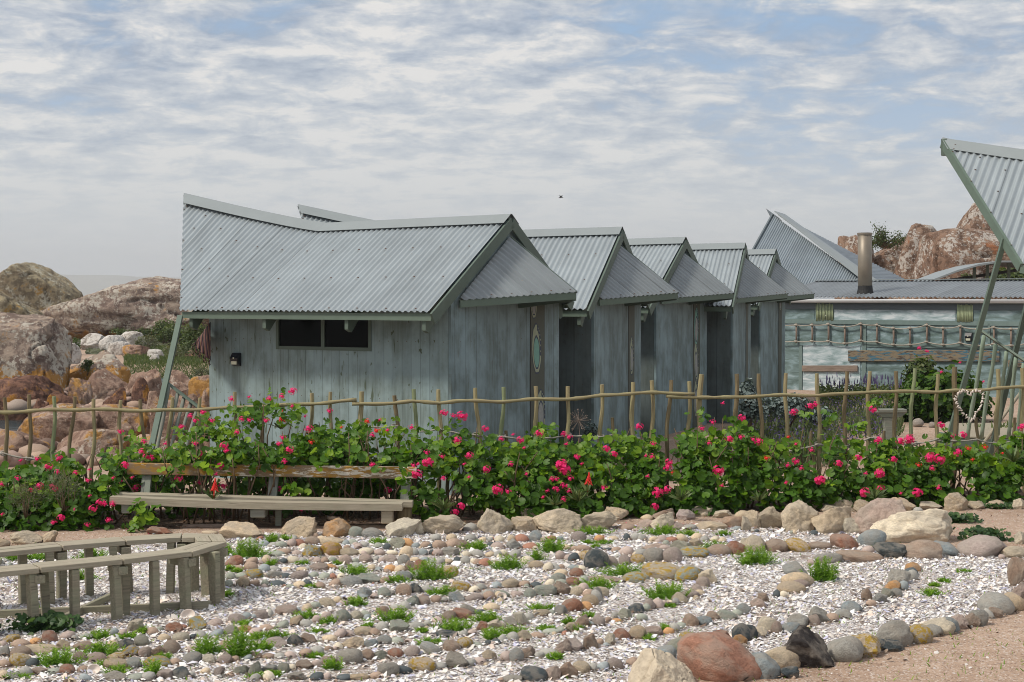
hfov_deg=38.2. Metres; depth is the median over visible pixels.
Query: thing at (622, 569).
weed tuft
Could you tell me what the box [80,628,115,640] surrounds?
weed tuft
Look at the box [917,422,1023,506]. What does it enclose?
geranium bush
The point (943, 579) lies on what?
weed tuft
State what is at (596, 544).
weed tuft
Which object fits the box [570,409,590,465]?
dried seed head
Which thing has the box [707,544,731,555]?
boulder
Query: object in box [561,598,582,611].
stone
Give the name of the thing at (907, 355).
driftwood plank
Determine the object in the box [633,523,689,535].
weed tuft
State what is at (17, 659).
stone
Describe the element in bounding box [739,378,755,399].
silver shrub
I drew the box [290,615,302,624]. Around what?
stone
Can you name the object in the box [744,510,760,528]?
stone
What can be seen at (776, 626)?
stone
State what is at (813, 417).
silver shrub
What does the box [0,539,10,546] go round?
stone
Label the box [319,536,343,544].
boulder
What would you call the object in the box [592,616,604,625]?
stone
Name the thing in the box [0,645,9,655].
stone
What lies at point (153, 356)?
boulder
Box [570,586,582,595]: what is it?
stone
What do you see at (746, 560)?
weed tuft
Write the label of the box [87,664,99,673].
limpet shell
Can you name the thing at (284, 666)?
stone
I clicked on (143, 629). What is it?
weed tuft
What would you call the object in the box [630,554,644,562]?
stone
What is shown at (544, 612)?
stone
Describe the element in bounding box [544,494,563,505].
aloe
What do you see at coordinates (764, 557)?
weed tuft
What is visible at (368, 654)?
stone
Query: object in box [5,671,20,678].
stone
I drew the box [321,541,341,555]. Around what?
stone
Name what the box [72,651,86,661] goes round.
stone
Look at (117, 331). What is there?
shrub
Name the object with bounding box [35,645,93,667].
weed tuft
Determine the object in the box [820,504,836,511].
stone
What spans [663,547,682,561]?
stone
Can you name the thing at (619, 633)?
stone
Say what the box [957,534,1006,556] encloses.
boulder
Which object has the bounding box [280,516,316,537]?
boulder
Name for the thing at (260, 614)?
stone
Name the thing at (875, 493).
aloe
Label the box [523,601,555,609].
weed tuft
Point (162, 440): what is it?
boulder
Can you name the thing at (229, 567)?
weed tuft
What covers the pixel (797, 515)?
boulder
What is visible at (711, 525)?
boulder
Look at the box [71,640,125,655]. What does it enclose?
weed tuft
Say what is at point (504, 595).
limpet shell
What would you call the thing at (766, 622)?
stone
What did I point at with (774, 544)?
boulder
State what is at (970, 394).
shell heart
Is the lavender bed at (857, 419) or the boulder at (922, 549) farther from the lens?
the lavender bed at (857, 419)
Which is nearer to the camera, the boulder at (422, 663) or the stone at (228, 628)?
the boulder at (422, 663)
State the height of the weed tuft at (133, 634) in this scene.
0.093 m
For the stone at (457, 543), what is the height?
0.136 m
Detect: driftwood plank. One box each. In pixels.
[802,365,857,370]
[848,350,999,361]
[1008,360,1023,366]
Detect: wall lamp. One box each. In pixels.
[230,353,240,365]
[965,333,972,341]
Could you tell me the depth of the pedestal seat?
25.48 m
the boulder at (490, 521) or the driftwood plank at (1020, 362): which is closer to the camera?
the boulder at (490, 521)
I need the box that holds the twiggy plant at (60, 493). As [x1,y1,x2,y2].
[41,468,85,510]
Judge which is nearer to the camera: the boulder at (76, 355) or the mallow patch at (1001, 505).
the mallow patch at (1001, 505)
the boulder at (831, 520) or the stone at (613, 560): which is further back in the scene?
the boulder at (831, 520)
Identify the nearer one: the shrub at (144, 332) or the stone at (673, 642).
the stone at (673, 642)
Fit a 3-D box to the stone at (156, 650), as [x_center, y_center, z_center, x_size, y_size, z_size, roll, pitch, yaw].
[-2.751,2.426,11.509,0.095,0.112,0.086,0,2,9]
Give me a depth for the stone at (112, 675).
10.75 m
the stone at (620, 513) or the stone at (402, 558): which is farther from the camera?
the stone at (620, 513)
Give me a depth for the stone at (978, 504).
19.43 m
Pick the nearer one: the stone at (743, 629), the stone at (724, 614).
the stone at (743, 629)
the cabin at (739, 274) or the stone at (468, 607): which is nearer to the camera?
the stone at (468, 607)
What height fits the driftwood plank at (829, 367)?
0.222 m
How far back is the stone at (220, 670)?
10.88 m
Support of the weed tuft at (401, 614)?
on the shell path
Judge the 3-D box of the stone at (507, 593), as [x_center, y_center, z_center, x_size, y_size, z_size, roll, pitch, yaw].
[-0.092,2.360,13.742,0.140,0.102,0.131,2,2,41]
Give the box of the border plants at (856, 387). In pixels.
[819,383,902,404]
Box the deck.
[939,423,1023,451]
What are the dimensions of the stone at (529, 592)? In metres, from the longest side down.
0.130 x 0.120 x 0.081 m
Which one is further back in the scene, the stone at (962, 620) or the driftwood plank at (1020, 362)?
the driftwood plank at (1020, 362)
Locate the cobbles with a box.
[0,387,203,466]
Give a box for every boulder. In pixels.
[0,262,82,310]
[0,292,43,314]
[0,312,72,390]
[0,375,67,419]
[0,428,50,451]
[10,530,42,544]
[18,403,99,441]
[25,644,59,654]
[32,398,48,408]
[41,276,208,341]
[47,392,78,404]
[56,429,130,455]
[67,350,130,386]
[67,378,92,404]
[72,343,81,363]
[78,333,104,348]
[89,369,127,399]
[96,404,150,435]
[98,335,126,350]
[102,387,126,405]
[103,658,127,668]
[107,341,130,354]
[121,331,146,344]
[121,344,149,354]
[126,368,161,396]
[131,377,148,403]
[134,435,170,451]
[144,655,171,666]
[146,391,158,412]
[147,349,163,356]
[149,405,187,443]
[150,354,158,359]
[168,370,189,399]
[177,393,197,429]
[188,375,208,397]
[201,387,209,446]
[219,521,264,538]
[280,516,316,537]
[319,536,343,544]
[321,518,350,536]
[336,648,362,663]
[385,517,420,537]
[408,657,435,671]
[422,514,466,533]
[477,508,512,533]
[511,516,539,531]
[519,508,535,517]
[520,665,546,680]
[531,508,582,533]
[581,511,618,529]
[584,549,609,567]
[588,576,622,581]
[621,571,649,582]
[628,648,695,681]
[641,561,679,579]
[674,565,699,580]
[677,632,761,681]
[679,631,692,637]
[680,546,709,557]
[692,505,712,516]
[696,521,727,529]
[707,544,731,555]
[752,652,780,678]
[759,506,781,527]
[765,538,788,551]
[765,646,800,668]
[777,581,805,593]
[780,500,818,531]
[780,572,813,584]
[782,562,808,574]
[783,625,834,667]
[785,538,810,551]
[811,506,850,533]
[814,553,841,562]
[827,636,863,661]
[829,499,855,511]
[830,534,858,548]
[835,235,874,298]
[835,550,883,562]
[851,633,880,656]
[853,498,905,533]
[857,529,886,545]
[870,508,952,542]
[873,542,906,557]
[874,237,904,298]
[875,620,913,646]
[888,223,935,298]
[892,497,915,510]
[905,540,942,559]
[909,227,1023,298]
[909,624,932,643]
[922,617,955,634]
[934,540,959,555]
[956,203,991,230]
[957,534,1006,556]
[977,592,1014,614]
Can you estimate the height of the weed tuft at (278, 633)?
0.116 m
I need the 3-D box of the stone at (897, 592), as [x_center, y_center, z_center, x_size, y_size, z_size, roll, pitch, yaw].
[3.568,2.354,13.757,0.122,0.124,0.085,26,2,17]
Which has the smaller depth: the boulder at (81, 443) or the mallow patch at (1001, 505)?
the mallow patch at (1001, 505)
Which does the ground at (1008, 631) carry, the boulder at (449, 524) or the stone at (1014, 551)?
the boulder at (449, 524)
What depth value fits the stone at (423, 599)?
13.39 m
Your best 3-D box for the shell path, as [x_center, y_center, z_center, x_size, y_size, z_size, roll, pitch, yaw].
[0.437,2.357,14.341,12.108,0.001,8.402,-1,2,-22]
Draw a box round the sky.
[0,0,1023,277]
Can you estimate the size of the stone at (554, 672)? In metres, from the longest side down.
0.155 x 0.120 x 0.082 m
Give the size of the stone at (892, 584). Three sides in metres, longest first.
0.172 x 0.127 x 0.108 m
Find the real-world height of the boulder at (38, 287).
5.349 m
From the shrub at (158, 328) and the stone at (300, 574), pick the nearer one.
the stone at (300, 574)
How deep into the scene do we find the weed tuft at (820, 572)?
14.45 m
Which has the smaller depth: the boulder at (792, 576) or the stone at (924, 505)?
the boulder at (792, 576)
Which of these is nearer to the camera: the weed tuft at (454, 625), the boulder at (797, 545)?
the weed tuft at (454, 625)
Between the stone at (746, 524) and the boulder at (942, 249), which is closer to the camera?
the stone at (746, 524)
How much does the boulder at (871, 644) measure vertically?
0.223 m
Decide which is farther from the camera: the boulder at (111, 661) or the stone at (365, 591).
the stone at (365, 591)
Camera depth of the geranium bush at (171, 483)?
18.41 m
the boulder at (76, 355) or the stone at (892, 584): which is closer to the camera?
the stone at (892, 584)
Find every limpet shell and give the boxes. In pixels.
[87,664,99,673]
[181,609,194,618]
[497,592,506,598]
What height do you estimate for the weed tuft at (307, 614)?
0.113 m
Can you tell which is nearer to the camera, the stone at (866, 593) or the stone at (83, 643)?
the stone at (83, 643)
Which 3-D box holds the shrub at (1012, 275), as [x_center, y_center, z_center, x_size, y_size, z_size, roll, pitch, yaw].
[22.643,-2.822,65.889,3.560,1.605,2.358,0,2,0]
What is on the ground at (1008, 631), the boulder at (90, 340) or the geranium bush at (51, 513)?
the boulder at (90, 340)
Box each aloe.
[202,478,221,498]
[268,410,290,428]
[430,497,456,509]
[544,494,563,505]
[565,487,593,501]
[575,472,592,491]
[669,483,691,500]
[749,488,768,500]
[864,485,887,498]
[1000,445,1023,461]
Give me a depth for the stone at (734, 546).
15.97 m
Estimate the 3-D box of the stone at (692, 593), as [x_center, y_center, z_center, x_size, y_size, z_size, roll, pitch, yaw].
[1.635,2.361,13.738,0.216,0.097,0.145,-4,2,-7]
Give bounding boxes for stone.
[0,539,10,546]
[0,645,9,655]
[3,634,20,643]
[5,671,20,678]
[9,653,30,666]
[10,645,31,655]
[32,666,47,673]
[41,530,57,542]
[41,630,57,642]
[56,639,69,649]
[59,664,75,673]
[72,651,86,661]
[73,641,93,649]
[87,652,106,661]
[102,670,125,681]
[107,652,125,658]
[118,638,133,647]
[122,645,138,656]
[126,657,141,667]
[127,618,143,632]
[134,634,149,645]
[138,646,151,656]
[146,526,172,533]
[151,646,164,654]
[155,669,172,678]
[163,639,180,653]
[165,622,183,632]
[172,632,189,641]
[172,666,189,678]
[181,651,202,663]
[187,616,206,629]
[202,654,215,662]
[214,666,224,675]
[216,653,231,663]
[223,624,238,635]
[225,555,243,565]
[228,613,244,623]
[233,665,248,673]
[236,576,249,586]
[238,625,251,631]
[244,568,263,577]
[248,661,261,674]
[254,610,267,618]
[261,664,277,671]
[265,636,286,646]
[267,570,282,577]
[274,604,297,614]
[277,663,289,672]
[287,634,302,645]
[287,671,306,679]
[290,570,307,578]
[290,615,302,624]
[295,659,313,668]
[300,633,316,642]
[302,544,322,556]
[305,536,319,544]
[309,562,327,570]
[319,597,335,606]
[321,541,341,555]
[321,656,336,664]
[336,609,350,620]
[338,555,351,564]
[339,547,357,555]
[339,576,362,586]
[341,637,363,647]
[348,526,362,536]
[350,610,363,619]
[350,673,369,679]
[354,626,371,634]
[357,587,372,595]
[358,573,380,582]
[359,553,371,562]
[361,527,383,536]
[362,649,373,659]
[364,639,377,646]
[374,650,387,658]
[375,606,389,613]
[377,587,390,597]
[377,635,391,643]
[377,662,399,676]
[383,554,396,562]
[387,647,403,656]
[389,537,404,548]
[389,619,409,631]
[396,571,411,579]
[396,584,411,594]
[397,554,409,563]
[404,560,413,570]
[404,645,419,655]
[407,595,419,605]
[410,583,421,592]
[413,559,426,569]
[418,595,429,604]
[420,641,441,653]
[435,630,457,636]
[439,565,458,577]
[441,610,456,620]
[442,546,459,555]
[443,640,459,650]
[445,651,468,667]
[448,591,464,601]
[451,581,470,590]
[453,607,471,618]
[455,539,468,548]
[457,637,472,647]
[460,603,475,613]
[464,593,483,600]
[476,621,487,630]
[482,649,496,659]
[487,619,502,628]
[494,590,509,597]
[501,578,518,587]
[503,674,521,681]
[504,616,516,624]
[506,538,521,549]
[509,647,523,661]
[513,612,529,624]
[517,630,531,640]
[522,647,534,657]
[524,588,535,597]
[528,530,541,541]
[528,560,543,568]
[533,609,550,615]
[534,584,556,595]
[545,666,560,679]
[550,573,565,580]
[553,581,570,594]
[554,605,567,614]
[554,639,571,652]
[560,662,578,677]
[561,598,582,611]
[566,577,579,585]
[566,622,577,630]
[567,637,583,651]
[569,568,583,576]
[570,531,586,540]
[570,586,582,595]
[573,661,589,672]
[575,614,589,625]
[578,550,587,559]
[581,594,598,605]
[583,633,598,648]
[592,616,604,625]
[595,586,608,596]
[604,507,628,519]
[605,632,615,644]
[607,658,623,668]
[609,556,617,565]
[613,628,630,639]
[617,608,631,619]
[619,554,630,563]
[628,603,643,612]
[629,625,646,638]
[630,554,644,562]
[637,519,652,528]
[642,543,665,548]
[643,547,663,561]
[643,599,654,608]
[645,625,662,635]
[650,512,673,529]
[652,508,674,518]
[657,645,676,657]
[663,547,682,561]
[667,638,680,650]
[670,521,683,528]
[670,540,691,548]
[671,592,687,602]
[676,509,695,519]
[681,590,699,597]
[682,613,698,625]
[689,538,703,546]
[691,584,702,590]
[696,576,709,587]
[697,616,712,624]
[698,569,716,583]
[706,611,719,619]
[713,510,732,517]
[713,630,730,636]
[717,609,737,619]
[722,516,741,527]
[727,541,745,554]
[731,623,751,640]
[733,634,747,643]
[736,603,750,613]
[741,516,751,530]
[743,535,765,552]
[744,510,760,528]
[747,624,757,639]
[750,598,766,607]
[756,627,767,636]
[757,592,769,601]
[757,616,775,632]
[771,621,782,632]
[780,666,799,678]
[782,622,799,632]
[786,613,808,625]
[794,579,809,586]
[808,541,831,549]
[808,606,830,621]
[808,614,819,624]
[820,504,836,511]
[835,608,852,618]
[841,600,861,612]
[842,517,859,533]
[853,499,868,510]
[861,588,872,600]
[872,593,887,602]
[879,638,884,650]
[881,588,893,597]
[882,639,904,651]
[884,580,900,588]
[888,568,910,581]
[891,588,902,596]
[905,562,920,570]
[913,418,923,426]
[919,501,941,509]
[926,624,943,636]
[929,422,934,427]
[944,492,968,510]
[946,617,959,632]
[951,614,968,628]
[965,612,980,626]
[968,500,984,508]
[969,609,988,625]
[985,500,1003,507]
[989,607,1003,617]
[1000,546,1023,557]
[1004,592,1023,610]
[1007,557,1023,585]
[1011,582,1023,597]
[1012,498,1023,508]
[1014,531,1023,543]
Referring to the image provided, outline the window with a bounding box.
[276,319,370,350]
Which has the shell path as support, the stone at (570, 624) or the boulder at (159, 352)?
the stone at (570, 624)
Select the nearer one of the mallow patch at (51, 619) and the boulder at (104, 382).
the mallow patch at (51, 619)
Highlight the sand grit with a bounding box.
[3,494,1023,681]
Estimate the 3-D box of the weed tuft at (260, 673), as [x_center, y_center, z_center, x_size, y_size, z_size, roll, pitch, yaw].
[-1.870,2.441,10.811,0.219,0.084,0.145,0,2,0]
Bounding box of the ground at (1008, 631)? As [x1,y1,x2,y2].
[0,349,1023,681]
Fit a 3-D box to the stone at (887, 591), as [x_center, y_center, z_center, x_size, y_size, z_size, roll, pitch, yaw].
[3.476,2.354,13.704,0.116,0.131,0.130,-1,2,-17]
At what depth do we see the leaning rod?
25.09 m
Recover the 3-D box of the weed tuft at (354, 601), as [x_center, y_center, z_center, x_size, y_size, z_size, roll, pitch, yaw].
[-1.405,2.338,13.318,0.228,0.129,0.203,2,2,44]
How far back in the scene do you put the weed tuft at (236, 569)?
14.91 m
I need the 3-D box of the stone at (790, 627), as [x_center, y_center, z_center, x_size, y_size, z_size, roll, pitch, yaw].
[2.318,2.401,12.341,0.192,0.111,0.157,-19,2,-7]
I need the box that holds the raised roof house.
[940,137,1023,454]
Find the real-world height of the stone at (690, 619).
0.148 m
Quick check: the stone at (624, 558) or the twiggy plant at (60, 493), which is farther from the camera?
the twiggy plant at (60, 493)
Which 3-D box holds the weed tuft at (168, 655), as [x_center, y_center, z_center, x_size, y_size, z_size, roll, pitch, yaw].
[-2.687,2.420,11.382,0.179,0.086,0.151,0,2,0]
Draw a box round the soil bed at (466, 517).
[4,490,1023,530]
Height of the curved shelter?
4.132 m
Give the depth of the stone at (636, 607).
13.03 m
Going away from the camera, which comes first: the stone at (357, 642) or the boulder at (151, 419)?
the stone at (357, 642)
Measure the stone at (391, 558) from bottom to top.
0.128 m
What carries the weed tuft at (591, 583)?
on the shell path
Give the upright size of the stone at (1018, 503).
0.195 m
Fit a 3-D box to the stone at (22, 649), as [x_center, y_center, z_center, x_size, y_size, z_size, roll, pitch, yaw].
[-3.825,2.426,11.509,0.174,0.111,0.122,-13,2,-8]
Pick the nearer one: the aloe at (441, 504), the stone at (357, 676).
the stone at (357, 676)
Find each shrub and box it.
[72,335,80,348]
[78,358,93,375]
[109,327,133,334]
[133,334,163,346]
[134,326,150,336]
[147,318,175,343]
[155,321,185,344]
[162,343,194,355]
[171,319,206,357]
[190,364,208,375]
[581,422,597,435]
[738,387,768,431]
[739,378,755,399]
[763,392,810,426]
[808,406,836,428]
[901,355,937,385]
[982,267,1023,280]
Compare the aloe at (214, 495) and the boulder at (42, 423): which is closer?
the aloe at (214, 495)
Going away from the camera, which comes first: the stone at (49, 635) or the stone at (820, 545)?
the stone at (49, 635)
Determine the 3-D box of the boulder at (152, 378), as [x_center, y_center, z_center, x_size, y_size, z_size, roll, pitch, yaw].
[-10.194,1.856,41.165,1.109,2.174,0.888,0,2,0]
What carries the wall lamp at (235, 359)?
attached to the cabin at (457, 307)
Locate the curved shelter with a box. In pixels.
[914,260,1023,298]
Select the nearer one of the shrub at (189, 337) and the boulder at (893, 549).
the boulder at (893, 549)
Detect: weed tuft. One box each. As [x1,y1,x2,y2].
[0,554,27,560]
[2,670,32,678]
[27,553,44,560]
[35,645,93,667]
[68,568,104,579]
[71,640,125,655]
[72,548,107,558]
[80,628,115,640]
[93,658,115,666]
[101,661,132,672]
[113,630,138,638]
[137,625,153,633]
[140,658,161,673]
[153,651,172,658]
[190,632,225,653]
[219,619,260,658]
[225,563,234,570]
[225,588,235,597]
[228,537,275,558]
[228,566,244,572]
[232,619,252,624]
[242,670,265,677]
[246,631,263,639]
[248,637,276,650]
[256,626,297,637]
[264,531,278,542]
[264,558,278,565]
[268,668,282,676]
[280,534,291,539]
[291,607,320,619]
[293,559,310,564]
[304,582,320,587]
[305,651,324,658]
[306,627,332,633]
[316,614,337,625]
[320,655,344,669]
[331,560,342,564]
[337,563,371,575]
[341,595,368,606]
[361,621,374,626]
[362,605,417,622]
[367,536,390,543]
[380,572,414,583]
[407,558,458,579]
[414,626,428,632]
[414,635,442,645]
[425,583,457,595]
[430,614,475,630]
[453,608,503,622]
[458,540,487,549]
[465,553,528,570]
[467,539,491,550]
[480,626,507,639]
[488,622,533,634]
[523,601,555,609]
[526,548,548,559]
[531,623,555,630]
[535,536,572,552]
[545,651,566,659]
[560,614,578,624]
[569,623,585,631]
[572,574,620,588]
[573,525,617,534]
[580,539,596,543]
[582,610,595,617]
[586,561,642,575]
[590,541,600,547]
[593,538,613,543]
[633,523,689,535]
[637,578,693,599]
[642,633,655,640]
[658,622,670,630]
[664,602,675,607]
[676,529,698,535]
[698,539,726,547]
[712,529,733,535]
[731,543,786,565]
[739,552,752,565]
[799,556,839,581]
[915,586,948,596]
[926,581,942,586]
[937,577,951,582]
[955,568,971,572]
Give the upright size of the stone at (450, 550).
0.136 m
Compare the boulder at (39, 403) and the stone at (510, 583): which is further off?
the boulder at (39, 403)
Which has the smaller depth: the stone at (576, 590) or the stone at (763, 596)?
the stone at (763, 596)
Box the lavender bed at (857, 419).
[739,397,904,465]
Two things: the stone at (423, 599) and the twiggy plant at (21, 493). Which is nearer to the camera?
the stone at (423, 599)
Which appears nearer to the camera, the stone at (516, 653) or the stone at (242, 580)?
the stone at (516, 653)
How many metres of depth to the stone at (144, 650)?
11.46 m
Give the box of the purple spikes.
[820,373,904,389]
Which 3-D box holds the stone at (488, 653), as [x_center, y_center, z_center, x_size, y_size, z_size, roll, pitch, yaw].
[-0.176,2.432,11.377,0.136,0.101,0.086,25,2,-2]
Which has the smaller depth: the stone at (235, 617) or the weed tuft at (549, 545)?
the stone at (235, 617)
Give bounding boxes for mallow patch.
[0,609,84,635]
[948,511,983,523]
[953,525,1013,541]
[983,501,1012,508]
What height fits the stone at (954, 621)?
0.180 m
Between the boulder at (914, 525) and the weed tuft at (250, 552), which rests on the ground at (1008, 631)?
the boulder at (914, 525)
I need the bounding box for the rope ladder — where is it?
[785,322,1023,346]
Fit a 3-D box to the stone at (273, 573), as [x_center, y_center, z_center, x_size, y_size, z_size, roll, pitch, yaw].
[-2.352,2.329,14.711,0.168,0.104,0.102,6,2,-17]
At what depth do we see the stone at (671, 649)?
11.39 m
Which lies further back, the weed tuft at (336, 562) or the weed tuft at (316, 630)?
the weed tuft at (336, 562)
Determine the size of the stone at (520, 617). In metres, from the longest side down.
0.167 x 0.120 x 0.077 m
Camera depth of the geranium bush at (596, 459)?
18.82 m
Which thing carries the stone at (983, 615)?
on the ground at (1008, 631)
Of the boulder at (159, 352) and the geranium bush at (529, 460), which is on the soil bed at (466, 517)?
the geranium bush at (529, 460)
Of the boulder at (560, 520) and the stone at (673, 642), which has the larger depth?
the boulder at (560, 520)
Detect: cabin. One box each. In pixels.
[147,193,577,494]
[297,204,678,450]
[628,237,733,436]
[690,243,788,423]
[747,249,814,403]
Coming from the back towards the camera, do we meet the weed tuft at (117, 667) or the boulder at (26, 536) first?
the boulder at (26, 536)
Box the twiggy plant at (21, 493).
[1,474,50,518]
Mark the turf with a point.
(137, 360)
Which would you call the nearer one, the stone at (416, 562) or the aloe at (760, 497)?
the stone at (416, 562)
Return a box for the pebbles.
[0,507,1023,681]
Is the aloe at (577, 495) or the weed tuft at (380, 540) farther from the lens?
the aloe at (577, 495)
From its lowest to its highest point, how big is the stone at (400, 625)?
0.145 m
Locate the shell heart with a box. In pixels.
[953,388,984,422]
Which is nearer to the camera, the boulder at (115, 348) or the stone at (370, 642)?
the stone at (370, 642)
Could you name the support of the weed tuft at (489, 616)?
on the shell path
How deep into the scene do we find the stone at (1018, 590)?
13.70 m
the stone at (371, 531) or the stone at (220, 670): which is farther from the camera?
the stone at (371, 531)
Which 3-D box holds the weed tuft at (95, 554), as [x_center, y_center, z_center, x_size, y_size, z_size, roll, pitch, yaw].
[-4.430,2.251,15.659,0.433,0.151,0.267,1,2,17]
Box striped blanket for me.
[192,322,210,365]
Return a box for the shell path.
[0,524,1023,681]
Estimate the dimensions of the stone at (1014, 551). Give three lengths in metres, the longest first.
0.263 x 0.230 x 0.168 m
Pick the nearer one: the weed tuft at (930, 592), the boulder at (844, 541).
the weed tuft at (930, 592)
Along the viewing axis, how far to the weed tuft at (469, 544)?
16.30 m
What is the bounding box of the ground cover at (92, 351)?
[85,341,194,353]
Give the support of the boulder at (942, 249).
on the ground at (1008, 631)
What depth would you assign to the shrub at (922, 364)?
33.97 m
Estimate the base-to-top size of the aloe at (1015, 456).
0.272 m
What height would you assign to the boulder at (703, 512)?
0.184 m
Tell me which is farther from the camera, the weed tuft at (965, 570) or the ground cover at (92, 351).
the ground cover at (92, 351)
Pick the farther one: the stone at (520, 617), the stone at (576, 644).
the stone at (520, 617)
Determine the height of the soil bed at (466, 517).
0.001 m
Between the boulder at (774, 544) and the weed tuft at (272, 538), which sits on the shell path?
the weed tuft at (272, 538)
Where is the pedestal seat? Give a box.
[875,408,906,449]
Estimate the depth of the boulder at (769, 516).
17.77 m
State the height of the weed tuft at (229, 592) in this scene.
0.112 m
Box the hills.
[60,274,180,295]
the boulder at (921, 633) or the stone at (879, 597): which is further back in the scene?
the stone at (879, 597)
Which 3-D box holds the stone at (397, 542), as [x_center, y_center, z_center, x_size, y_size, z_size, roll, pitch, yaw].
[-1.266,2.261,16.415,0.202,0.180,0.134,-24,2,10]
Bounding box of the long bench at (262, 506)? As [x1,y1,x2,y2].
[109,463,416,525]
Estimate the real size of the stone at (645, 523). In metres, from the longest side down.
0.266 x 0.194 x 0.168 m
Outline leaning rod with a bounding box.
[982,392,1018,443]
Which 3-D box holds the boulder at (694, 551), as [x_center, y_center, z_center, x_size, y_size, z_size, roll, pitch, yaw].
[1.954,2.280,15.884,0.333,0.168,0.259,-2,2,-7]
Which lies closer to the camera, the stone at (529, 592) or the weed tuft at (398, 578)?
the stone at (529, 592)
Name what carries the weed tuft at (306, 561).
on the shell path
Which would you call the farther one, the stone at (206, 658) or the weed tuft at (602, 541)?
the weed tuft at (602, 541)
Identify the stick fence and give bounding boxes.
[0,367,1023,513]
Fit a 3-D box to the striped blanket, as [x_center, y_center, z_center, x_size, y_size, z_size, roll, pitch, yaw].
[-4.696,0.035,22.553,0.217,0.660,0.602,-1,2,-30]
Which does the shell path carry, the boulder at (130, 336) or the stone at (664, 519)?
the stone at (664, 519)
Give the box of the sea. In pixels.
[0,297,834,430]
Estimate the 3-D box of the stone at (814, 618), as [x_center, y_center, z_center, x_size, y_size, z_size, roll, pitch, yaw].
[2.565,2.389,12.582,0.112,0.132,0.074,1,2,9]
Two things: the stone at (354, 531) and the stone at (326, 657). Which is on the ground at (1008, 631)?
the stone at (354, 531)
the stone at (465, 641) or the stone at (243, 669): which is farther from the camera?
the stone at (465, 641)
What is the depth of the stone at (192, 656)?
11.26 m
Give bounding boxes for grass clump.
[934,419,1016,438]
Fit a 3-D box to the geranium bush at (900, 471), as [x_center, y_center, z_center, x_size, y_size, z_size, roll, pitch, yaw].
[5.087,1.499,20.100,1.942,1.434,1.854,0,2,0]
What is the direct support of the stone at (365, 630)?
on the shell path
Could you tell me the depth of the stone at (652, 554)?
15.55 m
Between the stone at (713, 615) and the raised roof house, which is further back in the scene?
the raised roof house
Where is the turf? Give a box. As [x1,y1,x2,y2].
[122,344,208,377]
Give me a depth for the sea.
36.50 m
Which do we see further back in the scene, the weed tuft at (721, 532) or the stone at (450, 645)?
the weed tuft at (721, 532)
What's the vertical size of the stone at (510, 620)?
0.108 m
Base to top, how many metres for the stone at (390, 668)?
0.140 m
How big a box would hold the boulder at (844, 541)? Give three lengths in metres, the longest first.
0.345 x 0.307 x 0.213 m
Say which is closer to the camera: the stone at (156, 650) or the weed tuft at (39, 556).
the stone at (156, 650)
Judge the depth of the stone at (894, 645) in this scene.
11.67 m
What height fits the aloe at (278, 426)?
0.256 m
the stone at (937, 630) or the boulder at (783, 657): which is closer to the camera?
the boulder at (783, 657)
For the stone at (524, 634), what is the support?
on the shell path
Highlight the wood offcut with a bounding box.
[182,524,223,527]
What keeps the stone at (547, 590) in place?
on the ground at (1008, 631)
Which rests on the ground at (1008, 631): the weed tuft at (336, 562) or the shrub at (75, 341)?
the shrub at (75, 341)
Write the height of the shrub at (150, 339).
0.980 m
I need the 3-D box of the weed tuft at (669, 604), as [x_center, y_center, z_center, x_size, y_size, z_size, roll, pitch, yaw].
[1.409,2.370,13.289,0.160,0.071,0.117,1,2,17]
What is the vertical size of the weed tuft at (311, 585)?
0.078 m
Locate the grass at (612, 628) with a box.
[2,535,1023,680]
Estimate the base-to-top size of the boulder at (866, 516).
0.514 m
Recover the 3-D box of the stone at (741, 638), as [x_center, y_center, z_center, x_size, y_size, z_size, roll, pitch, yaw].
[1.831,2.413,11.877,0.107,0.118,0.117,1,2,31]
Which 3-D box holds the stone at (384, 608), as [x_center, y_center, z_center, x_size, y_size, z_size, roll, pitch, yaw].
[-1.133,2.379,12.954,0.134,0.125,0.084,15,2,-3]
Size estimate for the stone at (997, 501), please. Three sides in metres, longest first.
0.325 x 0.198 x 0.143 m
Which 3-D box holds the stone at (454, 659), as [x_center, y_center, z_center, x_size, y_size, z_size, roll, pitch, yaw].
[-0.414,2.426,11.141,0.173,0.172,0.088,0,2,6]
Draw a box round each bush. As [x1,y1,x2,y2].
[0,447,82,531]
[60,429,141,531]
[121,413,198,531]
[178,395,276,522]
[253,387,352,521]
[320,416,422,520]
[398,409,497,521]
[482,421,574,519]
[550,423,648,518]
[619,406,727,515]
[695,402,788,516]
[762,401,856,510]
[827,397,947,506]
[870,221,906,251]
[887,346,994,422]
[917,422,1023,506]
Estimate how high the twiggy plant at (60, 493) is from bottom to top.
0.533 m
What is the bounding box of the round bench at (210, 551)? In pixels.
[0,533,227,625]
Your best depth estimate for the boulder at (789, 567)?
14.74 m
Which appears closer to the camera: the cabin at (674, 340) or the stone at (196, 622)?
the stone at (196, 622)
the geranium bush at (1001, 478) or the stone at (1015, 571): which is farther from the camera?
the geranium bush at (1001, 478)
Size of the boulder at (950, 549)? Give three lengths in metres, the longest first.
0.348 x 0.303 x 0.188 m
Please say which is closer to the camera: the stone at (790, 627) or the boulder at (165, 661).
the boulder at (165, 661)
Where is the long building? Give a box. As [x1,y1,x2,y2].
[752,209,1023,397]
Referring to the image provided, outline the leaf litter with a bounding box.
[2,492,1023,530]
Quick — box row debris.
[0,507,1023,681]
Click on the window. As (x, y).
(292, 334)
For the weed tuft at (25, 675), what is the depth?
10.80 m

